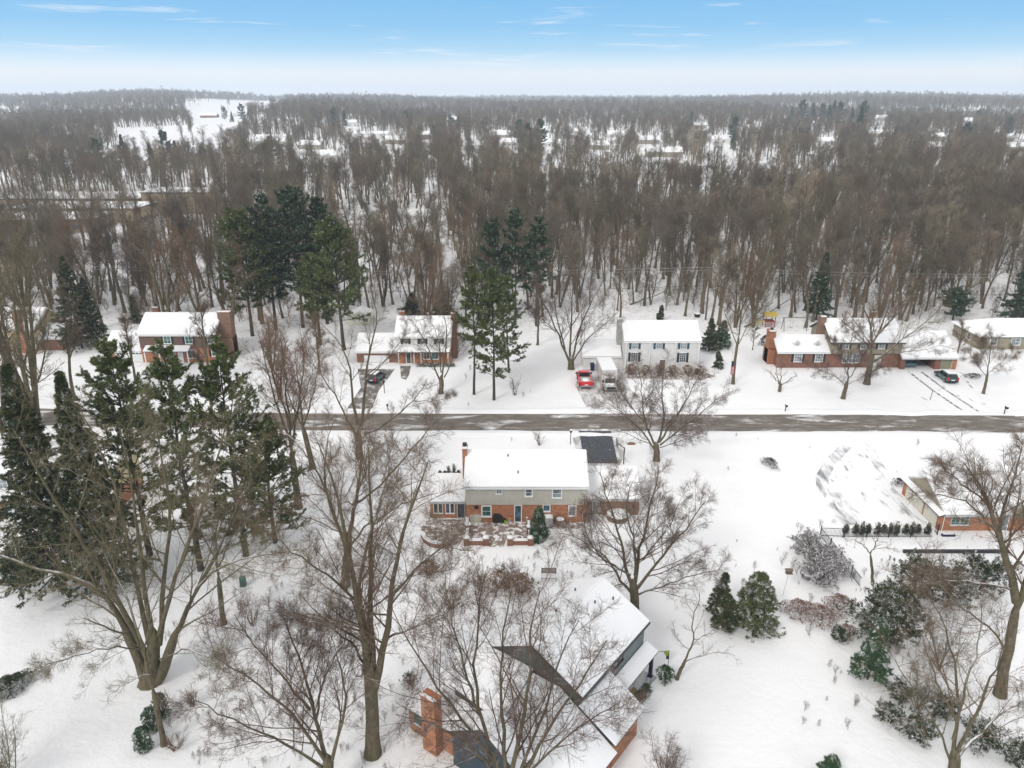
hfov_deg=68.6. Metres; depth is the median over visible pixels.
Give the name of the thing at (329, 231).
pine tree
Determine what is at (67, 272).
spruce tree
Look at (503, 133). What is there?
house
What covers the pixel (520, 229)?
bare tree
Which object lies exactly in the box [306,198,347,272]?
bare tree
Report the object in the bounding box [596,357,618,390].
box truck
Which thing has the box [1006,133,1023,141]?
house
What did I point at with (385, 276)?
bare tree
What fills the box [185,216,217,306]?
bare tree
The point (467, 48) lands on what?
sky
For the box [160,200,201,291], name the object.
bare tree
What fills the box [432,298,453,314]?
spruce tree
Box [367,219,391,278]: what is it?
bare tree
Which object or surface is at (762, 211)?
bare tree
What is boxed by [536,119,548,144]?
spruce tree
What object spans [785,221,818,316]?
bare tree
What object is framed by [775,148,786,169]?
pale tree
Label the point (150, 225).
bare tree
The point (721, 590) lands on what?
spruce tree
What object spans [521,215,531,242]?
bare tree
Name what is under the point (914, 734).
evergreen shrub
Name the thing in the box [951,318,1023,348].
house
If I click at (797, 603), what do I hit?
shrub
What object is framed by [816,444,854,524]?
wheel track
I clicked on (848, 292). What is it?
power wire
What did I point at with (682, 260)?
bare tree
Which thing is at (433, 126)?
spruce tree
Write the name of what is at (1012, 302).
spruce tree
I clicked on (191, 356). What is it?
window
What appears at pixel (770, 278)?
bare tree
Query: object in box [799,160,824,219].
pale tree
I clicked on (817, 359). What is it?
window
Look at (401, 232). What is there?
bare tree
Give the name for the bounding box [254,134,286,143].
house
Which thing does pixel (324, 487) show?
bare tree
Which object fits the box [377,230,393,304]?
bare tree
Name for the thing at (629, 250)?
bare tree
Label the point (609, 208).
bare tree
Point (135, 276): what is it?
bare tree
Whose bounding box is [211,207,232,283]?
bare tree
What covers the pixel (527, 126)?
spruce tree
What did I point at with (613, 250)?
bare tree
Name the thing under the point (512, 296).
pine tree
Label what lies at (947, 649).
bare shrub
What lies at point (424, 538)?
brick garden wall
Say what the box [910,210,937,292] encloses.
bare tree
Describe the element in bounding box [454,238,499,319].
bare tree
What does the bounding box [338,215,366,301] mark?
bare tree
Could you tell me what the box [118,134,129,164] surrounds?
spruce tree
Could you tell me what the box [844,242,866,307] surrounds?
bare tree
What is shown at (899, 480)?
shrub
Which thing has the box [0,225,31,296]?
bare tree
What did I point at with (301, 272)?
pine tree
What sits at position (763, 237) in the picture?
bare tree
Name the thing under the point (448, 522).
patio
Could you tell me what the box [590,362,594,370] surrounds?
wheelie bin
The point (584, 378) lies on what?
pickup truck
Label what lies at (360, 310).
garden shed
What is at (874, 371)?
bare tree
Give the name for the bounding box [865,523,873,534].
cone evergreen
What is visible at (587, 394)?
driveway
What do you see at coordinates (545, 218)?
bare tree
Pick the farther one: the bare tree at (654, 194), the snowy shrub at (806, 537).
the bare tree at (654, 194)
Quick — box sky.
[0,0,1023,97]
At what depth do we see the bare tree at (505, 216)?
204.98 m
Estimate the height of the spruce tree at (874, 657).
6.614 m
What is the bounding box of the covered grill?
[493,513,505,522]
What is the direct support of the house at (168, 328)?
on the ground
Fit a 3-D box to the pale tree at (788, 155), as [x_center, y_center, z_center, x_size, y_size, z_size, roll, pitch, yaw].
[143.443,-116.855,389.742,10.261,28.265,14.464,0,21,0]
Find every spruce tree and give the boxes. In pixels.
[0,362,107,608]
[0,549,37,587]
[48,370,159,608]
[50,255,108,352]
[73,277,109,344]
[87,137,103,154]
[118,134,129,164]
[128,295,142,323]
[157,129,172,160]
[171,140,180,166]
[221,107,227,118]
[237,103,246,120]
[264,134,276,160]
[330,106,338,126]
[341,110,346,125]
[401,110,408,129]
[403,292,420,314]
[430,124,438,139]
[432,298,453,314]
[513,119,523,141]
[522,122,530,131]
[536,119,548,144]
[656,305,664,319]
[688,111,694,129]
[700,317,720,352]
[703,572,731,612]
[708,319,731,349]
[710,592,743,638]
[712,351,724,369]
[727,116,739,138]
[730,130,736,149]
[788,107,793,121]
[797,99,808,120]
[802,252,834,319]
[808,103,815,119]
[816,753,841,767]
[818,103,826,119]
[823,105,833,127]
[832,100,836,116]
[833,101,845,121]
[846,616,893,689]
[847,108,854,121]
[851,107,864,134]
[854,100,870,120]
[961,121,973,137]
[990,268,1023,317]
[1005,117,1015,132]
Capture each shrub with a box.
[0,667,37,699]
[0,693,35,767]
[157,724,189,751]
[177,681,201,706]
[243,595,260,626]
[399,671,420,689]
[414,557,440,582]
[446,582,466,599]
[466,567,491,589]
[484,568,514,597]
[502,572,544,602]
[510,375,521,394]
[531,427,543,444]
[622,364,637,375]
[631,721,693,767]
[635,690,646,702]
[640,365,651,375]
[640,682,653,698]
[652,365,668,374]
[655,664,675,684]
[664,364,680,376]
[678,364,696,375]
[694,366,708,377]
[758,335,765,345]
[759,457,779,470]
[779,597,816,622]
[786,526,825,556]
[794,552,843,591]
[798,602,842,630]
[802,538,846,566]
[820,593,859,618]
[826,555,852,577]
[830,623,851,644]
[830,623,857,643]
[872,700,903,727]
[886,675,915,703]
[891,477,902,486]
[892,647,969,711]
[894,704,942,748]
[917,600,980,673]
[928,689,960,721]
[960,373,983,378]
[960,713,1011,756]
[996,734,1023,767]
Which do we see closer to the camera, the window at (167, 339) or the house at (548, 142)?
the window at (167, 339)
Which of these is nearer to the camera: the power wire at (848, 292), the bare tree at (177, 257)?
the power wire at (848, 292)
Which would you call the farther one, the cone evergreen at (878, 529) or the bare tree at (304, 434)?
the bare tree at (304, 434)
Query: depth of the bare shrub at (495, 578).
72.61 m
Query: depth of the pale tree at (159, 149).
377.17 m
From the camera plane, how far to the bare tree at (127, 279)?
154.09 m
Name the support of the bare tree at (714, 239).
on the ground
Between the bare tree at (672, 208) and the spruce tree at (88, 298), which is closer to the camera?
the spruce tree at (88, 298)
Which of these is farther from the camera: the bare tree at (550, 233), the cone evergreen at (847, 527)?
the bare tree at (550, 233)
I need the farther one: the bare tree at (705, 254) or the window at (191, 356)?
the bare tree at (705, 254)
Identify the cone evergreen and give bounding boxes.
[131,724,153,755]
[140,705,162,735]
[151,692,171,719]
[451,463,457,472]
[529,506,550,543]
[842,524,849,534]
[851,522,859,534]
[858,521,866,535]
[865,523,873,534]
[874,522,883,535]
[880,524,887,533]
[886,522,893,534]
[893,520,901,535]
[902,523,909,534]
[909,522,917,535]
[914,524,921,533]
[924,522,932,534]
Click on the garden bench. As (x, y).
(548, 576)
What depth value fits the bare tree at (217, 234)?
168.96 m
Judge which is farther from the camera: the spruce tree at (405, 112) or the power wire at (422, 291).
the spruce tree at (405, 112)
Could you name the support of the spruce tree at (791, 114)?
on the ground
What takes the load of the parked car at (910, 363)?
in the house at (789, 349)
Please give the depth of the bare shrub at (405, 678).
60.97 m
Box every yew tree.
[844,574,933,649]
[888,547,946,601]
[918,556,987,609]
[954,546,1022,600]
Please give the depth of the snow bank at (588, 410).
113.80 m
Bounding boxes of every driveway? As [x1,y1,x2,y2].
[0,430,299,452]
[93,364,149,386]
[348,369,394,408]
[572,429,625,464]
[575,369,650,413]
[579,431,616,462]
[824,442,936,530]
[897,371,988,414]
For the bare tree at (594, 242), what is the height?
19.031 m
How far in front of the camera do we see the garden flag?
62.95 m
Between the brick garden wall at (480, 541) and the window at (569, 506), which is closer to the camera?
the brick garden wall at (480, 541)
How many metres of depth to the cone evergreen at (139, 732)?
54.55 m
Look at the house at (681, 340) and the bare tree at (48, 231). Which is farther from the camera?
the bare tree at (48, 231)
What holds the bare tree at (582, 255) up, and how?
on the ground
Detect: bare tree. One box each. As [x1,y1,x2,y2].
[0,207,16,262]
[0,212,39,306]
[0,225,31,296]
[0,225,64,420]
[0,240,21,304]
[0,256,21,353]
[0,310,36,434]
[0,359,317,702]
[1,231,57,307]
[2,208,53,308]
[10,252,53,300]
[16,207,76,276]
[30,237,59,304]
[33,239,75,321]
[34,214,75,287]
[38,230,86,284]
[45,220,74,309]
[47,210,84,284]
[48,235,75,290]
[49,212,103,324]
[50,276,85,398]
[69,237,97,279]
[74,197,126,312]
[79,233,118,303]
[83,209,115,304]
[83,241,106,290]
[85,533,178,747]
[96,217,117,290]
[97,217,122,299]
[105,245,144,323]
[112,223,152,305]
[117,233,160,293]
[117,311,138,379]
[118,215,198,312]
[118,216,149,288]
[122,194,160,310]
[124,212,146,295]
[124,225,165,303]
[132,248,150,308]
[137,216,181,310]
[141,259,159,303]
[144,213,166,304]
[153,576,379,767]
[154,248,184,311]
[157,196,205,288]
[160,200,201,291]
[162,214,211,311]
[162,230,185,284]
[164,203,197,283]
[174,446,259,625]
[176,217,203,263]
[184,350,223,429]
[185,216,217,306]
[185,298,221,380]
[192,231,226,308]
[203,214,228,303]
[208,217,230,298]
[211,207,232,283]
[219,230,259,321]
[219,239,234,290]
[225,295,329,509]
[237,201,277,279]
[238,381,497,761]
[243,242,262,320]
[247,206,269,323]
[252,328,292,398]
[256,197,280,289]
[259,249,283,318]
[259,308,281,368]
[262,395,474,587]
[265,333,338,469]
[283,239,306,299]
[296,265,458,459]
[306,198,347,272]
[306,311,326,371]
[321,202,340,253]
[323,184,342,272]
[329,197,357,230]
[335,241,355,311]
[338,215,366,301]
[340,217,372,307]
[340,240,360,309]
[340,507,657,767]
[350,209,389,306]
[356,227,375,272]
[357,226,372,286]
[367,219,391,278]
[369,226,387,285]
[369,252,388,293]
[376,217,388,275]
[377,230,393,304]
[379,246,397,301]
[381,218,414,281]
[388,255,406,297]
[396,221,425,277]
[403,212,423,265]
[404,290,472,394]
[407,210,436,314]
[408,246,431,293]
[410,209,441,294]
[416,228,440,301]
[418,230,432,294]
[421,221,452,311]
[424,206,445,284]
[428,265,465,314]
[429,201,452,272]
[442,207,475,252]
[450,237,484,288]
[453,252,481,319]
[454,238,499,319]
[456,193,480,260]
[458,227,476,261]
[463,224,486,300]
[480,195,500,260]
[493,210,507,239]
[499,225,517,246]
[499,232,520,292]
[499,240,512,311]
[501,218,531,281]
[510,220,528,281]
[511,241,634,369]
[513,228,532,309]
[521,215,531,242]
[527,284,547,344]
[529,238,547,296]
[530,213,573,272]
[530,262,541,297]
[534,205,557,285]
[541,443,732,609]
[542,207,559,298]
[545,215,567,259]
[548,240,586,307]
[551,222,578,294]
[556,234,595,297]
[559,226,583,311]
[562,236,588,282]
[563,236,584,293]
[565,208,580,230]
[565,226,584,263]
[576,199,608,269]
[582,263,597,302]
[586,226,607,295]
[586,346,739,461]
[587,207,610,278]
[596,220,618,280]
[599,187,620,271]
[600,178,635,272]
[603,236,619,287]
[610,246,630,316]
[612,254,627,310]
[613,230,632,277]
[619,237,638,302]
[624,205,647,271]
[627,222,647,289]
[630,212,651,275]
[632,225,657,291]
[639,262,665,304]
[642,205,667,305]
[644,192,689,286]
[649,192,672,279]
[651,189,680,272]
[656,224,685,295]
[657,205,692,271]
[661,246,679,290]
[663,222,699,304]
[667,581,740,680]
[677,203,692,272]
[682,233,714,315]
[683,189,718,264]
[685,215,720,286]
[690,193,732,313]
[691,231,717,306]
[692,243,719,303]
[699,188,727,280]
[699,212,721,274]
[702,215,723,287]
[706,235,727,287]
[706,236,749,324]
[708,230,744,317]
[710,244,730,293]
[715,250,783,384]
[718,213,745,305]
[723,206,748,281]
[723,249,762,327]
[725,204,741,257]
[734,240,781,327]
[741,202,776,288]
[741,206,765,290]
[744,205,767,294]
[748,228,788,300]
[750,220,774,304]
[750,326,760,349]
[758,189,788,284]
[759,197,779,264]
[764,357,796,391]
[765,226,792,308]
[768,192,798,276]
[768,228,795,273]
[772,216,813,292]
[783,245,815,312]
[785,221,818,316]
[789,217,818,288]
[789,237,831,300]
[794,240,816,327]
[796,213,823,283]
[797,309,891,399]
[808,225,833,307]
[808,235,838,321]
[818,210,848,278]
[821,203,858,297]
[822,199,860,290]
[822,228,855,277]
[826,234,871,317]
[829,235,853,297]
[831,256,962,384]
[841,200,889,317]
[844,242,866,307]
[844,519,900,582]
[845,233,872,289]
[847,233,890,302]
[851,229,884,317]
[853,187,885,288]
[855,572,1023,767]
[858,241,896,296]
[865,215,889,302]
[869,235,918,316]
[870,255,895,306]
[875,422,1023,699]
[880,229,912,306]
[889,243,938,319]
[891,231,926,282]
[897,210,934,291]
[898,244,934,321]
[903,231,949,314]
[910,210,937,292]
[918,201,954,304]
[919,243,946,310]
[928,249,954,305]
[929,240,954,292]
[940,230,985,288]
[942,220,981,274]
[946,226,983,312]
[949,232,982,278]
[952,319,970,352]
[953,243,986,314]
[958,325,1023,393]
[970,228,1002,303]
[978,235,1023,308]
[1003,226,1023,301]
[1005,246,1023,313]
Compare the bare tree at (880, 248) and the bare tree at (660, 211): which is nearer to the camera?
the bare tree at (880, 248)
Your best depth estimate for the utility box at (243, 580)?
73.14 m
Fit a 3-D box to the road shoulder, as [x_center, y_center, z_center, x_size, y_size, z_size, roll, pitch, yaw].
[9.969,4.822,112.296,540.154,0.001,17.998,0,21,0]
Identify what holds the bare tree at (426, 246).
on the ground
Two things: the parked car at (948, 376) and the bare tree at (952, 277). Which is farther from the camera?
the bare tree at (952, 277)
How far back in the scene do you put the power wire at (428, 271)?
157.91 m
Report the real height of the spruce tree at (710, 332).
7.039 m
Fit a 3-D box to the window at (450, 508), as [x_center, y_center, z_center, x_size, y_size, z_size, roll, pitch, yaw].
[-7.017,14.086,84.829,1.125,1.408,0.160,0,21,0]
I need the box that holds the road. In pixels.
[40,409,1023,432]
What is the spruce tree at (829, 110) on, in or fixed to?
on the ground
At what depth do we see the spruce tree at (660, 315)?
158.46 m
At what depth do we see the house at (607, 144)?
645.56 m
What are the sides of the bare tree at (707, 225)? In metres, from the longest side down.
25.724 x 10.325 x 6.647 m
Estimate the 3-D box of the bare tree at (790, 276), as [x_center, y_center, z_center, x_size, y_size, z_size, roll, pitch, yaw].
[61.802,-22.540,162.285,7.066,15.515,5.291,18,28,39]
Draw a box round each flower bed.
[547,522,583,528]
[624,371,714,379]
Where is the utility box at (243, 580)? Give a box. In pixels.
[239,576,246,586]
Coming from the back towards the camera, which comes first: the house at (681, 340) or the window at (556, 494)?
the house at (681, 340)
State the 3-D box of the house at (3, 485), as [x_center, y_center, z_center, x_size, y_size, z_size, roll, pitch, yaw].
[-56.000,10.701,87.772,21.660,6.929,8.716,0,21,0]
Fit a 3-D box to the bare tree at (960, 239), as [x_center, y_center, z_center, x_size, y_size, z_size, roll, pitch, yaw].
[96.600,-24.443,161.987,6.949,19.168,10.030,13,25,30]
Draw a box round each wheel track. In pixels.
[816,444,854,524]
[828,492,864,521]
[864,449,926,525]
[909,372,961,409]
[921,372,977,410]
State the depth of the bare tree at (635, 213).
196.66 m
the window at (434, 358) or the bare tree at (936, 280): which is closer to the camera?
the window at (434, 358)
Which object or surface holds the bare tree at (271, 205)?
on the ground
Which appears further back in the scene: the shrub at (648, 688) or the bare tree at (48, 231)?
the bare tree at (48, 231)
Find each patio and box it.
[421,519,465,544]
[469,522,527,546]
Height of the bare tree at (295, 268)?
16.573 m
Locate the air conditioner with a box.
[544,514,552,524]
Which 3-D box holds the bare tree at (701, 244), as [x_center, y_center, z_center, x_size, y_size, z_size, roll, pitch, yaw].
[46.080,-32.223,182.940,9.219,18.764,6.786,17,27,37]
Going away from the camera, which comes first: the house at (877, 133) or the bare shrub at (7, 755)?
the bare shrub at (7, 755)
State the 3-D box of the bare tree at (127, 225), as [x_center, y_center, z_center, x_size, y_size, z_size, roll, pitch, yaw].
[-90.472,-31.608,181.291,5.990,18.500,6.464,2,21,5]
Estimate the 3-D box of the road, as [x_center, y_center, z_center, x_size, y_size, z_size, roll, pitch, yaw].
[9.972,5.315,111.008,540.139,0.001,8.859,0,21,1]
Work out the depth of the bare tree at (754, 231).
175.85 m
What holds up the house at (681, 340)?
on the ground
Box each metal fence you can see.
[820,526,844,537]
[820,527,861,585]
[844,527,932,537]
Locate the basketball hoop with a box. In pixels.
[616,438,624,463]
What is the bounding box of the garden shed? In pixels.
[345,306,375,325]
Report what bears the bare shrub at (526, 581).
on the ground
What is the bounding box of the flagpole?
[728,352,734,392]
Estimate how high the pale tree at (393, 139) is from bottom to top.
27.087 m
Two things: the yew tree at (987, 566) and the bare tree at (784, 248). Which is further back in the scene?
the bare tree at (784, 248)
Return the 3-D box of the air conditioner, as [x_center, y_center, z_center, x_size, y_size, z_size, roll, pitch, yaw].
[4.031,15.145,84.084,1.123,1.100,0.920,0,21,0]
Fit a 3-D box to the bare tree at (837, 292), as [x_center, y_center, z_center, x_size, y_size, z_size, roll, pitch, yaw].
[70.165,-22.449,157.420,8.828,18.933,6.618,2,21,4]
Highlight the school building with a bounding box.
[0,187,222,232]
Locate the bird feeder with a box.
[782,568,793,595]
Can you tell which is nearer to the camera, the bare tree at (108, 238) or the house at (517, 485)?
the house at (517, 485)
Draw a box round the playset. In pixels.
[755,312,777,327]
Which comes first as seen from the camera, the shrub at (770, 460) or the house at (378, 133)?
the shrub at (770, 460)
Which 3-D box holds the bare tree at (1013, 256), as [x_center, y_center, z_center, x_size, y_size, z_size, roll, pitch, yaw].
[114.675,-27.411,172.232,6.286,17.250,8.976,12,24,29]
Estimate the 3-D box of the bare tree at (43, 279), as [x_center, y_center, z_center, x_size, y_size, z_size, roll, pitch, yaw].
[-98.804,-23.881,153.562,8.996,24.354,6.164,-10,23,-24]
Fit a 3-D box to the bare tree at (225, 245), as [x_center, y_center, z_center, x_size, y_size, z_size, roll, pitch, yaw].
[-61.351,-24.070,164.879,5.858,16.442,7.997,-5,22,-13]
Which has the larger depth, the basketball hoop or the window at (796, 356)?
the window at (796, 356)
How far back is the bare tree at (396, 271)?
158.27 m
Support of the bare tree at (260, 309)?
on the ground
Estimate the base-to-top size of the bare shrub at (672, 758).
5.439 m
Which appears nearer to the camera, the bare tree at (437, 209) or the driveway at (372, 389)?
the driveway at (372, 389)
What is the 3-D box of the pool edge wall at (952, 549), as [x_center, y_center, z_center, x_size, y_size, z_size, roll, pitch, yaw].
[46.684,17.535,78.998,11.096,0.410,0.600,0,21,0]
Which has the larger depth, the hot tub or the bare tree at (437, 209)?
the bare tree at (437, 209)
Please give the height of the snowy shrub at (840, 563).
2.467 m
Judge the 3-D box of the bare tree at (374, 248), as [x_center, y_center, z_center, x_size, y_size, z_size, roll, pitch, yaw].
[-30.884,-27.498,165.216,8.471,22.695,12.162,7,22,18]
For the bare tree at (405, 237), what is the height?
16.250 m
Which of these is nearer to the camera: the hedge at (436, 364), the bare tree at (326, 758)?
the bare tree at (326, 758)
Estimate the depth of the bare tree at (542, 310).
141.34 m
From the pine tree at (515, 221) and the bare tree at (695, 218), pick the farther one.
the bare tree at (695, 218)
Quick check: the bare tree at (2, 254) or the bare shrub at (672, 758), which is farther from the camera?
the bare tree at (2, 254)
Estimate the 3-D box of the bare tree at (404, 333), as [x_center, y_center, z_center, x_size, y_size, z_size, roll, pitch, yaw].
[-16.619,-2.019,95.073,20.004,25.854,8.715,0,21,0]
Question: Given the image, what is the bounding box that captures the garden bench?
[541,568,556,577]
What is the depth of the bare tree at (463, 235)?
188.25 m
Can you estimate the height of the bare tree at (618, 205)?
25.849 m
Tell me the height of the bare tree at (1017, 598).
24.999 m
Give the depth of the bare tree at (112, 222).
177.46 m
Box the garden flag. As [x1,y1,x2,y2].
[659,651,669,662]
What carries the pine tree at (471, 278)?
on the ground
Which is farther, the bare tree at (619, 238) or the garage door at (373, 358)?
the bare tree at (619, 238)
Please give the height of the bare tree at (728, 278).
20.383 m
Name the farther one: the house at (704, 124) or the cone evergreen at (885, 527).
the house at (704, 124)
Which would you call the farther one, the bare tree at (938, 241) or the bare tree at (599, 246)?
the bare tree at (599, 246)
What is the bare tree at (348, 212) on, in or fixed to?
on the ground
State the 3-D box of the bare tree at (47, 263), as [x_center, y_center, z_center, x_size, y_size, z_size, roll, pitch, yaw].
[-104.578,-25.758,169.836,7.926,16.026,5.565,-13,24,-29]
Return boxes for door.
[115,352,142,361]
[177,352,184,362]
[364,355,388,361]
[406,353,411,363]
[457,504,465,518]
[514,505,521,522]
[591,358,617,367]
[659,359,665,369]
[873,355,880,367]
[905,486,923,513]
[923,504,937,526]
[940,359,952,368]
[998,517,1009,530]
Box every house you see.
[0,446,143,517]
[2,307,75,352]
[108,304,238,364]
[200,113,218,117]
[233,111,245,116]
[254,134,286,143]
[298,140,324,149]
[317,150,345,159]
[345,119,358,126]
[353,131,389,138]
[355,308,457,364]
[385,136,403,143]
[402,577,657,767]
[421,131,431,139]
[429,442,640,522]
[462,140,482,149]
[492,130,510,139]
[502,138,515,146]
[544,139,564,146]
[573,127,586,133]
[579,317,701,371]
[590,140,609,149]
[606,130,624,137]
[635,135,659,143]
[644,147,682,156]
[693,122,706,128]
[707,135,732,143]
[762,309,959,368]
[816,137,833,144]
[868,130,882,137]
[876,115,887,121]
[901,461,1023,531]
[923,133,945,141]
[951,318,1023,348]
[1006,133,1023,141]
[1006,142,1023,151]
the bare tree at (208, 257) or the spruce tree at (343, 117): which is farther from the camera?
the spruce tree at (343, 117)
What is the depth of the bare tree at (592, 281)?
169.61 m
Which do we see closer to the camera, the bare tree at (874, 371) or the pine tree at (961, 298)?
the bare tree at (874, 371)
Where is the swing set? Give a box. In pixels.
[781,317,807,330]
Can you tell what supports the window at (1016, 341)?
in the house at (1012, 329)
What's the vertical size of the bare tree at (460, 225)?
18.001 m
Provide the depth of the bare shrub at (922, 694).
57.91 m
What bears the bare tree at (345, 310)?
on the ground
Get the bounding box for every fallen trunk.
[629,292,662,304]
[744,292,800,326]
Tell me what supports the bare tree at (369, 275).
on the ground
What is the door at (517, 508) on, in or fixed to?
in the house at (517, 485)
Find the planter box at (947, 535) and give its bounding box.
[941,533,954,536]
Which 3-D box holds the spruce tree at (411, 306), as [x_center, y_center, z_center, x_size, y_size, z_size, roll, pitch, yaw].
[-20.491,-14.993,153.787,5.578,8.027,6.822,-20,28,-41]
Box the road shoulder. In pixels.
[40,408,1006,432]
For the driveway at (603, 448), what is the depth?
102.33 m
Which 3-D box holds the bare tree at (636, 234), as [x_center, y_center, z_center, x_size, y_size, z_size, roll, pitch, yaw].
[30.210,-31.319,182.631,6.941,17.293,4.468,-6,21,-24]
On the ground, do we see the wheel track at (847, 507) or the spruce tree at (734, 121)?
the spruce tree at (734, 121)
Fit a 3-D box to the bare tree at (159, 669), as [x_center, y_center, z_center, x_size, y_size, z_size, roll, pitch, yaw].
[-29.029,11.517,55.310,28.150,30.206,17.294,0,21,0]
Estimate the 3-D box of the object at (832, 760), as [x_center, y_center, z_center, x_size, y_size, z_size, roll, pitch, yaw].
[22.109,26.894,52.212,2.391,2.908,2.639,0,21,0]
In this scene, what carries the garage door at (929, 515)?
in the house at (935, 513)
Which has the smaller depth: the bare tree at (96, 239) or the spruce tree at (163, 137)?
the bare tree at (96, 239)
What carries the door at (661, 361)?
in the house at (681, 340)
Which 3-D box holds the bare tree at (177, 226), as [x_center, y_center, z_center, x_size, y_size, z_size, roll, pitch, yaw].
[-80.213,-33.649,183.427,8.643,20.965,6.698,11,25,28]
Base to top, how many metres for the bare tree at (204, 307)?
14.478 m
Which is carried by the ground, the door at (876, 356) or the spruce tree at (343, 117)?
the spruce tree at (343, 117)
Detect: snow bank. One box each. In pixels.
[0,402,1023,415]
[43,425,1023,438]
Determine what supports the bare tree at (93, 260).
on the ground
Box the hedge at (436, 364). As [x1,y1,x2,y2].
[416,362,454,366]
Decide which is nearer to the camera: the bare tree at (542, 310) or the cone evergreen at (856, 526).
the cone evergreen at (856, 526)
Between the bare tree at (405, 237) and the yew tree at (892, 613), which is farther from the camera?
the bare tree at (405, 237)
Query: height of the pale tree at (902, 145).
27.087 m
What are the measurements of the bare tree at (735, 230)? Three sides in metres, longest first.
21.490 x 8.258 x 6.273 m
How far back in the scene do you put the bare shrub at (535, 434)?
102.45 m
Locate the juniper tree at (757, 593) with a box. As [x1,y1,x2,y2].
[732,571,786,642]
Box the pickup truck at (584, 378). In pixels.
[575,370,592,386]
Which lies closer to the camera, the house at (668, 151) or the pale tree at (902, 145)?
the pale tree at (902, 145)
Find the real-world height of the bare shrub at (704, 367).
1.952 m
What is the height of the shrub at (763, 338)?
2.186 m
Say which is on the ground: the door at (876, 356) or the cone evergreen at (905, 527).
the cone evergreen at (905, 527)
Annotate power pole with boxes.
[704,267,714,319]
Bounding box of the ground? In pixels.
[0,97,1023,767]
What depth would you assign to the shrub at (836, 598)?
69.39 m
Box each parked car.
[367,371,386,382]
[905,359,915,366]
[934,370,958,382]
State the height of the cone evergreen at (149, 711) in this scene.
2.459 m
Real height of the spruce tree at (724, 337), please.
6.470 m
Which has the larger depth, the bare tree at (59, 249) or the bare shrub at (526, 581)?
the bare tree at (59, 249)
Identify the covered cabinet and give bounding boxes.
[470,515,482,524]
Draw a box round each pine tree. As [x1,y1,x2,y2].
[72,336,189,555]
[128,337,236,571]
[179,333,288,557]
[203,207,277,336]
[222,414,312,544]
[236,192,300,328]
[264,184,318,327]
[290,196,344,323]
[294,252,337,345]
[295,213,373,350]
[451,262,495,394]
[463,266,521,400]
[474,216,511,318]
[486,274,530,372]
[498,207,534,323]
[522,216,557,325]
[936,285,977,319]
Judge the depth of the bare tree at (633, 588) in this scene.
67.36 m
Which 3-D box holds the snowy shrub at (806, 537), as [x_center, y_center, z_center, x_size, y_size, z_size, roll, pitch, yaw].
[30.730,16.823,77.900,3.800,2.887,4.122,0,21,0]
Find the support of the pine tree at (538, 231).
on the ground
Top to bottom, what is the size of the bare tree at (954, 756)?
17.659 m
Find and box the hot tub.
[606,508,628,523]
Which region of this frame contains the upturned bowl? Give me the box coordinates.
[694,312,700,317]
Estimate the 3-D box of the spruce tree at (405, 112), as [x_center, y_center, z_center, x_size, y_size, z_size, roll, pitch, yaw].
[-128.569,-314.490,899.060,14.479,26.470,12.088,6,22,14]
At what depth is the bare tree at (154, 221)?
166.78 m
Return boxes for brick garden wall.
[420,531,452,547]
[463,535,488,545]
[465,516,470,534]
[507,535,533,545]
[526,520,529,534]
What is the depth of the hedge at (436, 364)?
132.55 m
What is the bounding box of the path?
[400,366,410,379]
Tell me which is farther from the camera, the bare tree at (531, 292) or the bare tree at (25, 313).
the bare tree at (531, 292)
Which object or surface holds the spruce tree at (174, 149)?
on the ground
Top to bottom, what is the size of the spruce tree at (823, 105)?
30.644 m
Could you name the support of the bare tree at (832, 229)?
on the ground
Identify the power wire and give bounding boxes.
[49,283,707,291]
[57,265,702,271]
[97,269,694,273]
[716,267,1015,274]
[728,286,938,294]
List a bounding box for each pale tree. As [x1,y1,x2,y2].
[152,136,169,186]
[228,133,251,164]
[263,130,274,153]
[383,124,397,158]
[387,176,414,242]
[499,144,516,179]
[596,132,608,155]
[633,138,647,165]
[693,138,703,164]
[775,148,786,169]
[782,132,798,170]
[789,161,813,238]
[797,161,820,228]
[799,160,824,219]
[893,130,909,163]
[919,132,933,158]
[921,178,958,263]
[938,195,968,246]
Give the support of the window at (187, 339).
in the house at (168, 328)
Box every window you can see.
[0,481,7,488]
[163,336,171,343]
[184,336,192,343]
[187,349,195,358]
[413,713,421,728]
[423,353,429,359]
[431,353,438,359]
[433,504,442,513]
[445,504,454,513]
[481,505,491,517]
[524,490,532,497]
[543,505,550,511]
[552,490,561,498]
[568,505,576,516]
[630,352,637,361]
[631,343,637,348]
[656,343,662,348]
[679,353,685,362]
[680,343,686,348]
[793,354,802,361]
[814,354,823,361]
[842,354,859,362]
[878,344,885,348]
[949,517,960,525]
[960,517,969,525]
[1011,338,1021,345]
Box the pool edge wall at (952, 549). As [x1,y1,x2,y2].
[901,547,1008,552]
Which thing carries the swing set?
on the ground
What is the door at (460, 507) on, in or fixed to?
in the house at (517, 485)
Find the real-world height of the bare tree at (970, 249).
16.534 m
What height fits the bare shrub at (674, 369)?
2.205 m
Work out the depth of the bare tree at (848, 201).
174.89 m
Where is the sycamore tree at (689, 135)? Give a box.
[684,121,698,159]

